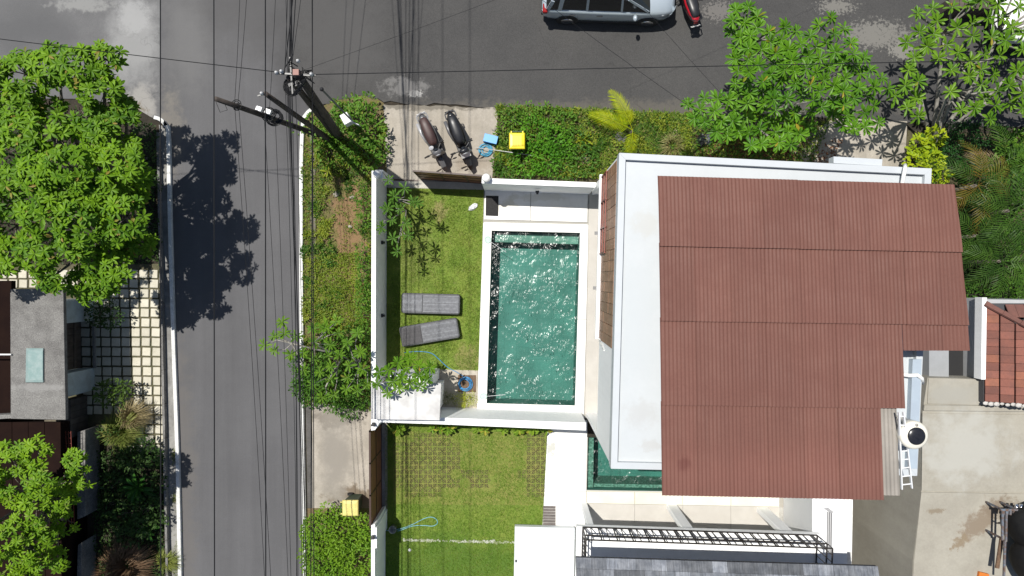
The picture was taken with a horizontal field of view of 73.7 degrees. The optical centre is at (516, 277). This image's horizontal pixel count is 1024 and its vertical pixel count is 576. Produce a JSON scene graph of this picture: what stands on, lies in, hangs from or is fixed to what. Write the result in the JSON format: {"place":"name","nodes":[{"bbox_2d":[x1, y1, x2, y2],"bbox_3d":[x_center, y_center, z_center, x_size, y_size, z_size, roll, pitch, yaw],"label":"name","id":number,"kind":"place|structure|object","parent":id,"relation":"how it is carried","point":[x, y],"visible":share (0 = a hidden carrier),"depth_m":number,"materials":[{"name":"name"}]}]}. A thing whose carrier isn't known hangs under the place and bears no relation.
{"place":"outdoors","nodes":[
{"label":"outdoors","id":0,"kind":"place"},
{"bbox_2d":[0,0,159,117],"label":"side lane","id":1,"kind":"structure","parent":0,"point":[132,27],"depth_m":23.39,"materials":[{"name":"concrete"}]},
{"bbox_2d":[98,406,148,455],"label":"ornamental grass","id":2,"kind":"object","parent":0,"point":[124,434],"depth_m":22.82,"materials":[{"name":"green plant"}]},
{"bbox_2d":[115,394,157,433],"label":"ornamental grass","id":3,"kind":"object","parent":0,"point":[135,410],"depth_m":22.78,"materials":[{"name":"plant"}]},
{"bbox_2d":[160,0,160,575],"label":"overhead cable","id":4,"kind":"object","parent":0,"point":[160,287],"visible":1,"depth_m":12.39,"materials":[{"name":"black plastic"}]},
{"bbox_2d":[159,125,177,575],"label":"pavement","id":5,"kind":"structure","parent":0,"point":[171,466],"depth_m":23.35,"materials":[{"name":"concrete"}]},
{"bbox_2d":[213,0,214,575],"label":"overhead cable","id":6,"kind":"object","parent":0,"point":[214,244],"visible":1,"depth_m":12.40,"materials":[{"name":"black plastic"}]},
{"bbox_2d":[161,0,307,575],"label":"street","id":7,"kind":"structure","parent":0,"point":[187,87],"depth_m":23.40,"materials":[{"name":"grey asphalt"}]},
{"bbox_2d":[299,108,311,575],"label":"kerb","id":8,"kind":"structure","parent":7,"relation":"on","point":[301,206],"depth_m":23.28,"materials":[{"name":"white paint"}]},
{"bbox_2d":[312,402,386,507],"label":"driveway","id":9,"kind":"structure","parent":0,"point":[341,459],"depth_m":23.37,"materials":[{"name":"concrete"}]},
{"bbox_2d":[386,188,483,371],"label":"lawn","id":10,"kind":"structure","parent":0,"point":[445,269],"depth_m":23.38,"materials":[{"name":"green plant"}]},
{"bbox_2d":[376,174,423,256],"bbox_3d":[-3.655,-1.871,22.158,1.388,2.605,2.472,12,90,0],"label":"frangipani tree","id":11,"kind":"object","parent":10,"relation":"on","point":[398,208],"visible":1,"depth_m":21.19,"materials":[{"name":"green plant"}]},
{"bbox_2d":[371,350,436,398],"bbox_3d":[-3.386,2.937,21.948,1.974,3.042,1.494,0,90,0],"label":"frangipani tree","id":12,"kind":"object","parent":10,"relation":"on","point":[430,368],"visible":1,"depth_m":20.67,"materials":[{"name":"green plant"}]},
{"bbox_2d":[399,318,459,346],"bbox_3d":[-2.942,1.841,23.170,1.980,0.420,0.680,-9,90,0],"label":"sun lounger","id":13,"kind":"object","parent":10,"relation":"on","point":[429,332],"visible":1,"depth_m":23.05,"materials":[{"name":"fabric"}]},
{"bbox_2d":[401,293,459,313],"bbox_3d":[-2.904,0.873,23.213,1.980,0.333,0.680,1,90,0],"label":"sun lounger","id":14,"kind":"object","parent":10,"relation":"on","point":[424,303],"visible":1,"depth_m":23.05,"materials":[{"name":"fabric"}]},
{"bbox_2d":[383,104,497,180],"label":"driveway","id":15,"kind":"structure","parent":0,"point":[409,150],"depth_m":23.37,"materials":[{"name":"concrete"}]},
{"bbox_2d":[416,111,446,171],"bbox_3d":[-2.835,-4.533,22.764,0.822,1.212,2.075,-24,90,0],"label":"motor scooter","id":16,"kind":"object","parent":15,"relation":"on","point":[426,129],"visible":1,"depth_m":22.58,"materials":[{"name":"plastic"}]},
{"bbox_2d":[387,181,483,189],"bbox_3d":[-2.671,-3.166,23.366,3.495,0.001,0.253,1,90,0],"label":"threshold","id":17,"kind":"object","parent":15,"relation":"on","point":[437,185],"visible":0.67,"depth_m":23.37,"materials":[{"name":"concrete"}]},
{"bbox_2d":[444,109,472,169],"bbox_3d":[-1.919,-4.598,22.764,0.854,1.212,2.075,-21,90,0],"label":"motor scooter","id":18,"kind":"object","parent":15,"relation":"on","point":[454,129],"visible":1,"depth_m":22.58,"materials":[{"name":"metal"}]},
{"bbox_2d":[384,423,546,575],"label":"lawn","id":19,"kind":"structure","parent":0,"point":[453,508],"depth_m":23.38,"materials":[{"name":"green plant"}]},
{"bbox_2d":[393,431,546,504],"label":"grid paving","id":20,"kind":"structure","parent":19,"relation":"on","point":[426,476],"depth_m":23.38,"materials":[{"name":"green plant"}]},
{"bbox_2d":[0,95,1023,575],"bbox_3d":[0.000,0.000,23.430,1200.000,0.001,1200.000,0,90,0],"label":"ground","id":21,"kind":"structure","parent":0,"point":[74,103],"depth_m":23.43,"materials":[{"name":"green plant"}]},
{"bbox_2d":[0,281,86,575],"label":"lean to roof","id":22,"kind":"object","parent":21,"relation":"on","point":[16,430],"visible":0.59,"depth_m":21.89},
{"bbox_2d":[0,432,96,575],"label":"broadleaf tree","id":23,"kind":"object","parent":21,"relation":"on","point":[43,490],"visible":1,"depth_m":19.24,"materials":[{"name":"green plant"}]},
{"bbox_2d":[0,105,158,265],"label":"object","id":24,"kind":"object","parent":21,"relation":"on","point":[13,152],"visible":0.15,"depth_m":23.30,"materials":[{"name":"green plant"}]},
{"bbox_2d":[0,39,159,307],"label":"broadleaf tree","id":25,"kind":"object","parent":21,"relation":"on","point":[104,195],"visible":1,"depth_m":18.68,"materials":[{"name":"green plant"}]},
{"bbox_2d":[0,264,162,451],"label":"paved yard","id":26,"kind":"structure","parent":21,"relation":"on","point":[118,358],"depth_m":23.36,"materials":[{"name":"beige concrete"}]},
{"bbox_2d":[10,289,96,419],"bbox_3d":[-14.640,2.327,22.121,1.700,2.558,4.035,0,90,0],"label":"gatehouse","id":27,"kind":"object","parent":26,"relation":"on","point":[49,376],"visible":0.89,"depth_m":20.90,"materials":[{"name":"grey concrete"}]},
{"bbox_2d":[67,322,80,369],"bbox_3d":[-14.924,2.274,22.240,0.146,2.280,1.606,0,90,0],"label":"gate door","id":28,"kind":"structure","parent":27,"relation":"in","point":[73,329],"depth_m":22.96,"materials":[{"name":"brown metal"}]},
{"bbox_2d":[61,395,87,437],"bbox_3d":[-14.828,4.647,22.938,0.314,0.923,1.258,0,90,0],"label":"plank fence","id":29,"kind":"object","parent":26,"relation":"on","point":[77,409],"visible":0.77,"depth_m":22.83,"materials":[{"name":"black wood"}]},
{"bbox_2d":[84,293,124,331],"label":"garden shrub","id":30,"kind":"object","parent":26,"relation":"on","point":[107,310],"visible":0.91,"depth_m":22.76,"materials":[{"name":"green plant"}]},
{"bbox_2d":[92,377,136,411],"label":"garden shrub","id":31,"kind":"object","parent":26,"relation":"on","point":[118,389],"visible":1,"depth_m":22.65,"materials":[{"name":"green plant"}]},
{"bbox_2d":[105,435,164,476],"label":"garden shrub","id":32,"kind":"object","parent":26,"relation":"on","point":[141,454],"visible":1,"depth_m":22.77,"materials":[{"name":"green plant"}]},
{"bbox_2d":[77,534,95,575],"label":"yard wall","id":33,"kind":"structure","parent":21,"relation":"on","point":[86,559],"depth_m":22.85,"materials":[{"name":"grey concrete"}]},
{"bbox_2d":[77,425,99,518],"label":"yard wall","id":34,"kind":"structure","parent":21,"relation":"on","point":[88,440],"depth_m":22.88,"materials":[{"name":"grey concrete"}]},
{"bbox_2d":[91,536,155,575],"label":"ornamental grass","id":35,"kind":"object","parent":21,"relation":"on","point":[115,566],"depth_m":22.90,"materials":[{"name":"plant"}]},
{"bbox_2d":[92,448,165,575],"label":"shrubbery","id":36,"kind":"object","parent":21,"relation":"on","point":[120,517],"visible":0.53,"depth_m":23.29,"materials":[{"name":"green plant"}]},
{"bbox_2d":[95,419,168,532],"bbox_3d":[-12.937,6.644,23.020,2.575,0.775,3.878,0,90,0],"label":"garden shrub","id":37,"kind":"object","parent":21,"relation":"on","point":[105,498],"visible":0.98,"depth_m":22.90,"materials":[{"name":"green plant"}]},
{"bbox_2d":[107,492,164,549],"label":"garden shrub","id":38,"kind":"object","parent":21,"relation":"on","point":[136,520],"visible":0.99,"depth_m":22.78,"materials":[{"name":"green plant"}]},
{"bbox_2d":[130,122,162,256],"bbox_3d":[-12.721,-2.981,23.026,1.646,0.765,4.577,0,90,0],"label":"garden shrub","id":39,"kind":"object","parent":21,"relation":"on","point":[145,147],"visible":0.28,"depth_m":22.99,"materials":[{"name":"green plant"}]},
{"bbox_2d":[156,132,170,575],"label":"edge wall","id":40,"kind":"structure","parent":21,"relation":"on","point":[165,435],"depth_m":23.19,"materials":[{"name":"grey concrete"}]},
{"bbox_2d":[153,116,182,575],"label":"kerb","id":41,"kind":"structure","parent":21,"relation":"on","point":[173,335],"depth_m":23.28,"materials":[{"name":"white paint"}]},
{"bbox_2d":[305,410,370,575],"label":"verge","id":42,"kind":"structure","parent":21,"relation":"on","point":[363,511],"depth_m":23.40,"materials":[{"name":"green plant"}]},
{"bbox_2d":[306,405,312,507],"bbox_3d":[-7.095,6.124,23.392,0.192,0.035,3.521,-1,90,0],"label":"gutter","id":43,"kind":"object","parent":42,"relation":"on","point":[308,429],"visible":0.71,"depth_m":23.38,"materials":[{"name":"concrete"}]},
{"bbox_2d":[297,500,370,575],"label":"round bush","id":44,"kind":"object","parent":42,"relation":"on","point":[337,550],"visible":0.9,"depth_m":22.44,"materials":[{"name":"green plant"}]},
{"bbox_2d":[370,506,386,575],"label":"garden wall","id":45,"kind":"structure","parent":42,"relation":"on","point":[378,538],"depth_m":22.19,"materials":[{"name":"white paint"}]},
{"bbox_2d":[369,423,381,527],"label":"side gate","id":46,"kind":"structure","parent":45,"relation":"attached to","point":[375,471],"depth_m":22.35,"materials":[{"name":"brown metal"}]},
{"bbox_2d":[299,95,386,411],"bbox_3d":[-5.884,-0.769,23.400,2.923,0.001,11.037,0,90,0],"label":"verge","id":47,"kind":"structure","parent":21,"relation":"on","point":[355,237],"depth_m":23.40,"materials":[{"name":"green plant"}]},
{"bbox_2d":[215,96,322,138],"bbox_3d":[-7.076,-4.596,20.403,1.480,6.032,0.584,-15,90,0],"label":"utility pole","id":48,"kind":"object","parent":47,"relation":"on","point":[258,111],"visible":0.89,"depth_m":19.44,"materials":[{"name":"grey concrete"}]},
{"bbox_2d":[265,0,265,575],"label":"overhead cable","id":49,"kind":"object","parent":48,"relation":"attached to","point":[265,287],"visible":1,"depth_m":12.39,"materials":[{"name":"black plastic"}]},
{"bbox_2d":[274,54,343,141],"bbox_3d":[-5.500,-4.809,19.825,1.149,7.181,0.837,-37,90,0],"label":"utility pole","id":50,"kind":"object","parent":47,"relation":"on","point":[300,81],"visible":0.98,"depth_m":16.82,"materials":[{"name":"black concrete"}]},
{"bbox_2d":[312,4,313,575],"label":"overhead cable","id":51,"kind":"object","parent":50,"relation":"attached to","point":[313,295],"visible":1,"depth_m":16.99,"materials":[{"name":"black plastic"}]},
{"bbox_2d":[303,59,1023,74],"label":"overhead cable","id":52,"kind":"object","parent":50,"relation":"attached to","point":[664,67],"visible":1,"depth_m":16.50,"materials":[{"name":"black plastic"}]},
{"bbox_2d":[258,313,371,402],"bbox_3d":[-6.027,2.363,22.126,3.717,2.693,2.567,40,90,0],"label":"frangipani tree","id":53,"kind":"object","parent":47,"relation":"on","point":[360,368],"visible":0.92,"depth_m":21.32,"materials":[{"name":"green plant"}]},
{"bbox_2d":[287,321,370,421],"bbox_3d":[-6.127,3.101,22.827,3.305,1.162,3.472,0,90,0],"label":"bush","id":54,"kind":"object","parent":47,"relation":"on","point":[353,398],"visible":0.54,"depth_m":22.73,"materials":[{"name":"green plant"}]},
{"bbox_2d":[306,252,363,331],"bbox_3d":[-6.180,0.480,23.234,1.986,0.294,2.819,0,90,0],"label":"verge creeper","id":55,"kind":"object","parent":47,"relation":"on","point":[354,272],"visible":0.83,"depth_m":23.30,"materials":[{"name":"green plant"}]},
{"bbox_2d":[305,91,391,174],"bbox_3d":[-5.727,-4.862,22.751,3.035,1.320,2.842,0,90,0],"label":"creeper bush","id":56,"kind":"object","parent":47,"relation":"on","point":[360,109],"visible":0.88,"depth_m":22.85,"materials":[{"name":"green plant"}]},
{"bbox_2d":[353,178,371,342],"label":"verge shrub","id":57,"kind":"object","parent":47,"relation":"on","point":[365,282],"visible":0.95,"depth_m":22.83,"materials":[{"name":"green plant"}]},
{"bbox_2d":[371,170,392,381],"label":"garden wall","id":58,"kind":"structure","parent":47,"relation":"on","point":[378,287],"depth_m":22.01,"materials":[{"name":"white paint"}]},
{"bbox_2d":[386,368,477,407],"bbox_3d":[-2.890,3.841,23.374,3.131,0.001,1.536,0,90,0],"label":"stepping area","id":59,"kind":"object","parent":21,"relation":"on","point":[449,378],"visible":0.17,"depth_m":23.37,"materials":[{"name":"concrete"}]},
{"bbox_2d":[371,367,443,419],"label":"pump shed","id":60,"kind":"structure","parent":59,"relation":"on","point":[412,404],"depth_m":21.15,"materials":[{"name":"white paint"}]},
{"bbox_2d":[371,407,585,430],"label":"garden wall","id":61,"kind":"structure","parent":21,"relation":"on","point":[562,420],"depth_m":21.70,"materials":[{"name":"white paint"}]},
{"bbox_2d":[477,189,598,417],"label":"terrace","id":62,"kind":"structure","parent":21,"relation":"on","point":[546,212],"depth_m":23.36,"materials":[{"name":"grey"}]},
{"bbox_2d":[487,231,579,404],"bbox_3d":[0.577,1.375,23.890,3.192,0.980,5.980,0,90,0],"label":"pool basin","id":63,"kind":"object","parent":62,"relation":"in","point":[533,315],"visible":1,"depth_m":24.38,"materials":[{"name":"green tile"}]},
{"bbox_2d":[493,233,577,244],"bbox_3d":[0.668,-1.375,24.055,2.963,0.630,0.327,1,90,0],"label":"pool step","id":64,"kind":"object","parent":63,"relation":"in","point":[530,238],"visible":1,"depth_m":23.74,"materials":[{"name":"tile"}]},
{"bbox_2d":[482,174,595,193],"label":"garden wall","id":65,"kind":"structure","parent":62,"relation":"on","point":[489,183],"depth_m":21.76,"materials":[{"name":"white paint"}]},
{"bbox_2d":[413,170,490,183],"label":"sliding gate","id":66,"kind":"structure","parent":65,"relation":"attached to","point":[449,177],"depth_m":22.29,"materials":[{"name":"brown wood"}]},
{"bbox_2d":[587,437,661,490],"bbox_3d":[5.547,6.412,24.050,6.287,1.300,1.904,0,90,0],"label":"pool basin","id":67,"kind":"object","parent":21,"relation":"in","point":[601,466],"visible":0.15,"depth_m":24.70,"materials":[{"name":"green tile"}]},
{"bbox_2d":[587,437,661,487],"bbox_3d":[5.542,6.422,24.170,6.220,1.040,1.846,0,90,0],"label":"pool ledge","id":68,"kind":"object","parent":67,"relation":"on","point":[626,481],"visible":0.46,"depth_m":23.73,"materials":[{"name":"tile"}]},
{"bbox_2d":[492,102,834,181],"bbox_3d":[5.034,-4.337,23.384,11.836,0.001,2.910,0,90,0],"label":"planting bed","id":69,"kind":"object","parent":21,"relation":"on","point":[545,178],"visible":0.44,"depth_m":23.38,"materials":[{"name":"green plant"}]},
{"bbox_2d":[493,100,578,144],"bbox_3d":[0.670,-5.242,23.065,2.977,0.691,1.612,0,90,0],"label":"shrub","id":70,"kind":"object","parent":69,"relation":"on","point":[539,109],"visible":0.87,"depth_m":23.02,"materials":[{"name":"green plant"}]},
{"bbox_2d":[507,113,576,178],"bbox_3d":[0.939,-4.277,22.922,2.203,0.975,2.194,17,90,0],"label":"clipped shrub","id":71,"kind":"object","parent":69,"relation":"on","point":[548,145],"visible":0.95,"depth_m":22.82,"materials":[{"name":"green plant"}]},
{"bbox_2d":[489,126,600,181],"bbox_3d":[1.026,-3.787,23.056,3.592,0.707,1.958,-19,90,0],"label":"shrub","id":72,"kind":"object","parent":69,"relation":"on","point":[571,160],"visible":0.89,"depth_m":23.00,"materials":[{"name":"green plant"}]},
{"bbox_2d":[588,89,648,152],"bbox_3d":[3.492,-5.173,22.954,1.400,0.998,2.221,-44,90,0],"label":"palm","id":73,"kind":"object","parent":69,"relation":"on","point":[631,133],"visible":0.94,"depth_m":22.55,"materials":[{"name":"yellow plant"}]},
{"bbox_2d":[694,134,842,162],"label":"leaf litter","id":74,"kind":"object","parent":69,"relation":"on","point":[764,152],"visible":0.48,"depth_m":23.37,"materials":[{"name":"plant"}]},
{"bbox_2d":[680,0,895,154],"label":"frangipani tree","id":75,"kind":"object","parent":69,"relation":"on","point":[765,108],"visible":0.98,"depth_m":19.39,"materials":[{"name":"green plant"}]},
{"bbox_2d":[586,153,969,499],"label":"modern house","id":76,"kind":"structure","parent":21,"relation":"on","point":[770,328],"depth_m":16.29,"materials":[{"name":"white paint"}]},
{"bbox_2d":[896,415,927,448],"bbox_3d":[9.315,3.696,16.390,0.670,1.080,0.693,0,90,0],"label":"water tank","id":77,"kind":"object","parent":76,"relation":"on","point":[914,434],"visible":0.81,"depth_m":15.95,"materials":[{"name":"beige plastic"}]},
{"bbox_2d":[852,351,1023,575],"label":"concrete yard","id":78,"kind":"structure","parent":21,"relation":"on","point":[940,517],"depth_m":19.79,"materials":[{"name":"concrete"}]},
{"bbox_2d":[985,501,1017,575],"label":"metal rack","id":79,"kind":"object","parent":78,"relation":"on","point":[1002,538],"visible":1,"depth_m":19.11,"materials":[{"name":"metal"}]},
{"bbox_2d":[1007,505,1023,545],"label":"black tank","id":80,"kind":"object","parent":79,"relation":"on","point":[1015,529],"visible":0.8,"depth_m":18.99,"materials":[{"name":"plastic"}]},
{"bbox_2d":[885,0,1023,145],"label":"frangipani tree","id":81,"kind":"object","parent":21,"relation":"on","point":[1012,30],"visible":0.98,"depth_m":20.47,"materials":[{"name":"green plant"}]},
{"bbox_2d":[905,130,1023,297],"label":"garden bed","id":82,"kind":"object","parent":21,"relation":"on","point":[910,133],"visible":0.17,"depth_m":23.40,"materials":[{"name":"green plant"}]},
{"bbox_2d":[901,123,953,183],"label":"golden hedge","id":83,"kind":"object","parent":82,"relation":"on","point":[926,149],"visible":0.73,"depth_m":22.28,"materials":[{"name":"yellow plant"}]},
{"bbox_2d":[933,132,983,168],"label":"dark hedge","id":84,"kind":"object","parent":82,"relation":"on","point":[951,155],"visible":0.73,"depth_m":22.47,"materials":[{"name":"green plant"}]},
{"bbox_2d":[920,140,1011,238],"bbox_3d":[14.014,-2.758,21.956,2.816,2.990,3.166,0,90,0],"label":"palm","id":85,"kind":"object","parent":82,"relation":"on","point":[968,187],"visible":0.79,"depth_m":20.61,"materials":[{"name":"green plant"}]},
{"bbox_2d":[945,118,1015,150],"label":"dark hedge","id":86,"kind":"object","parent":82,"relation":"on","point":[975,137],"visible":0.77,"depth_m":22.48,"materials":[{"name":"green plant"}]},
{"bbox_2d":[950,121,1023,198],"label":"palm","id":87,"kind":"object","parent":82,"relation":"on","point":[993,156],"visible":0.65,"depth_m":20.98,"materials":[{"name":"green plant"}]},
{"bbox_2d":[952,167,1023,297],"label":"shrubbery","id":88,"kind":"object","parent":82,"relation":"on","point":[974,268],"visible":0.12,"depth_m":23.18,"materials":[{"name":"green plant"}]},
{"bbox_2d":[958,201,1020,276],"bbox_3d":[14.072,-1.222,21.938,2.938,3.027,2.441,0,90,0],"label":"palm","id":89,"kind":"object","parent":82,"relation":"on","point":[966,236],"visible":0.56,"depth_m":20.64,"materials":[{"name":"green plant"}]},
{"bbox_2d":[957,161,1023,264],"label":"palm","id":90,"kind":"object","parent":82,"relation":"on","point":[1006,210],"visible":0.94,"depth_m":20.30,"materials":[{"name":"green plant"}]},
{"bbox_2d":[957,176,1023,297],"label":"garden bush","id":91,"kind":"object","parent":82,"relation":"on","point":[1000,256],"visible":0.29,"depth_m":22.31,"materials":[{"name":"green plant"}]},
{"bbox_2d":[962,214,1023,298],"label":"palm","id":92,"kind":"object","parent":82,"relation":"on","point":[1002,261],"visible":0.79,"depth_m":20.55,"materials":[{"name":"green plant"}]},
{"bbox_2d":[990,128,1023,184],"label":"broadleaf bush","id":93,"kind":"object","parent":82,"relation":"on","point":[1021,136],"visible":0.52,"depth_m":22.29,"materials":[{"name":"green plant"}]},
{"bbox_2d":[963,297,1023,407],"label":"tiled house","id":94,"kind":"structure","parent":21,"relation":"on","point":[993,360],"depth_m":19.44,"materials":[{"name":"tile"}]},
{"bbox_2d":[292,0,1023,127],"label":"side road","id":95,"kind":"structure","parent":0,"point":[527,36],"depth_m":23.39,"materials":[{"name":"grey asphalt"}]},
{"bbox_2d":[541,0,675,26],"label":"parked car","id":96,"kind":"object","parent":95,"relation":"on","point":[612,11],"visible":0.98,"depth_m":22.46,"materials":[{"name":"silver metal"}]},
{"bbox_2d":[542,420,778,575],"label":"terrace","id":97,"kind":"structure","parent":0,"point":[566,492],"depth_m":23.35,"materials":[{"name":"grey"}]},
{"bbox_2d":[514,524,574,575],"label":"entrance platform","id":98,"kind":"structure","parent":97,"relation":"on","point":[543,550],"depth_m":23.06,"materials":[{"name":"white paint"}]},
{"bbox_2d":[575,498,878,575],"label":"villa","id":99,"kind":"object","parent":97,"relation":"on","point":[807,537],"visible":0.98,"depth_m":20.80,"materials":[{"name":"white paint"}]},
{"bbox_2d":[789,119,906,166],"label":"driveway","id":100,"kind":"structure","parent":0,"point":[886,143],"depth_m":23.37,"materials":[{"name":"concrete"}]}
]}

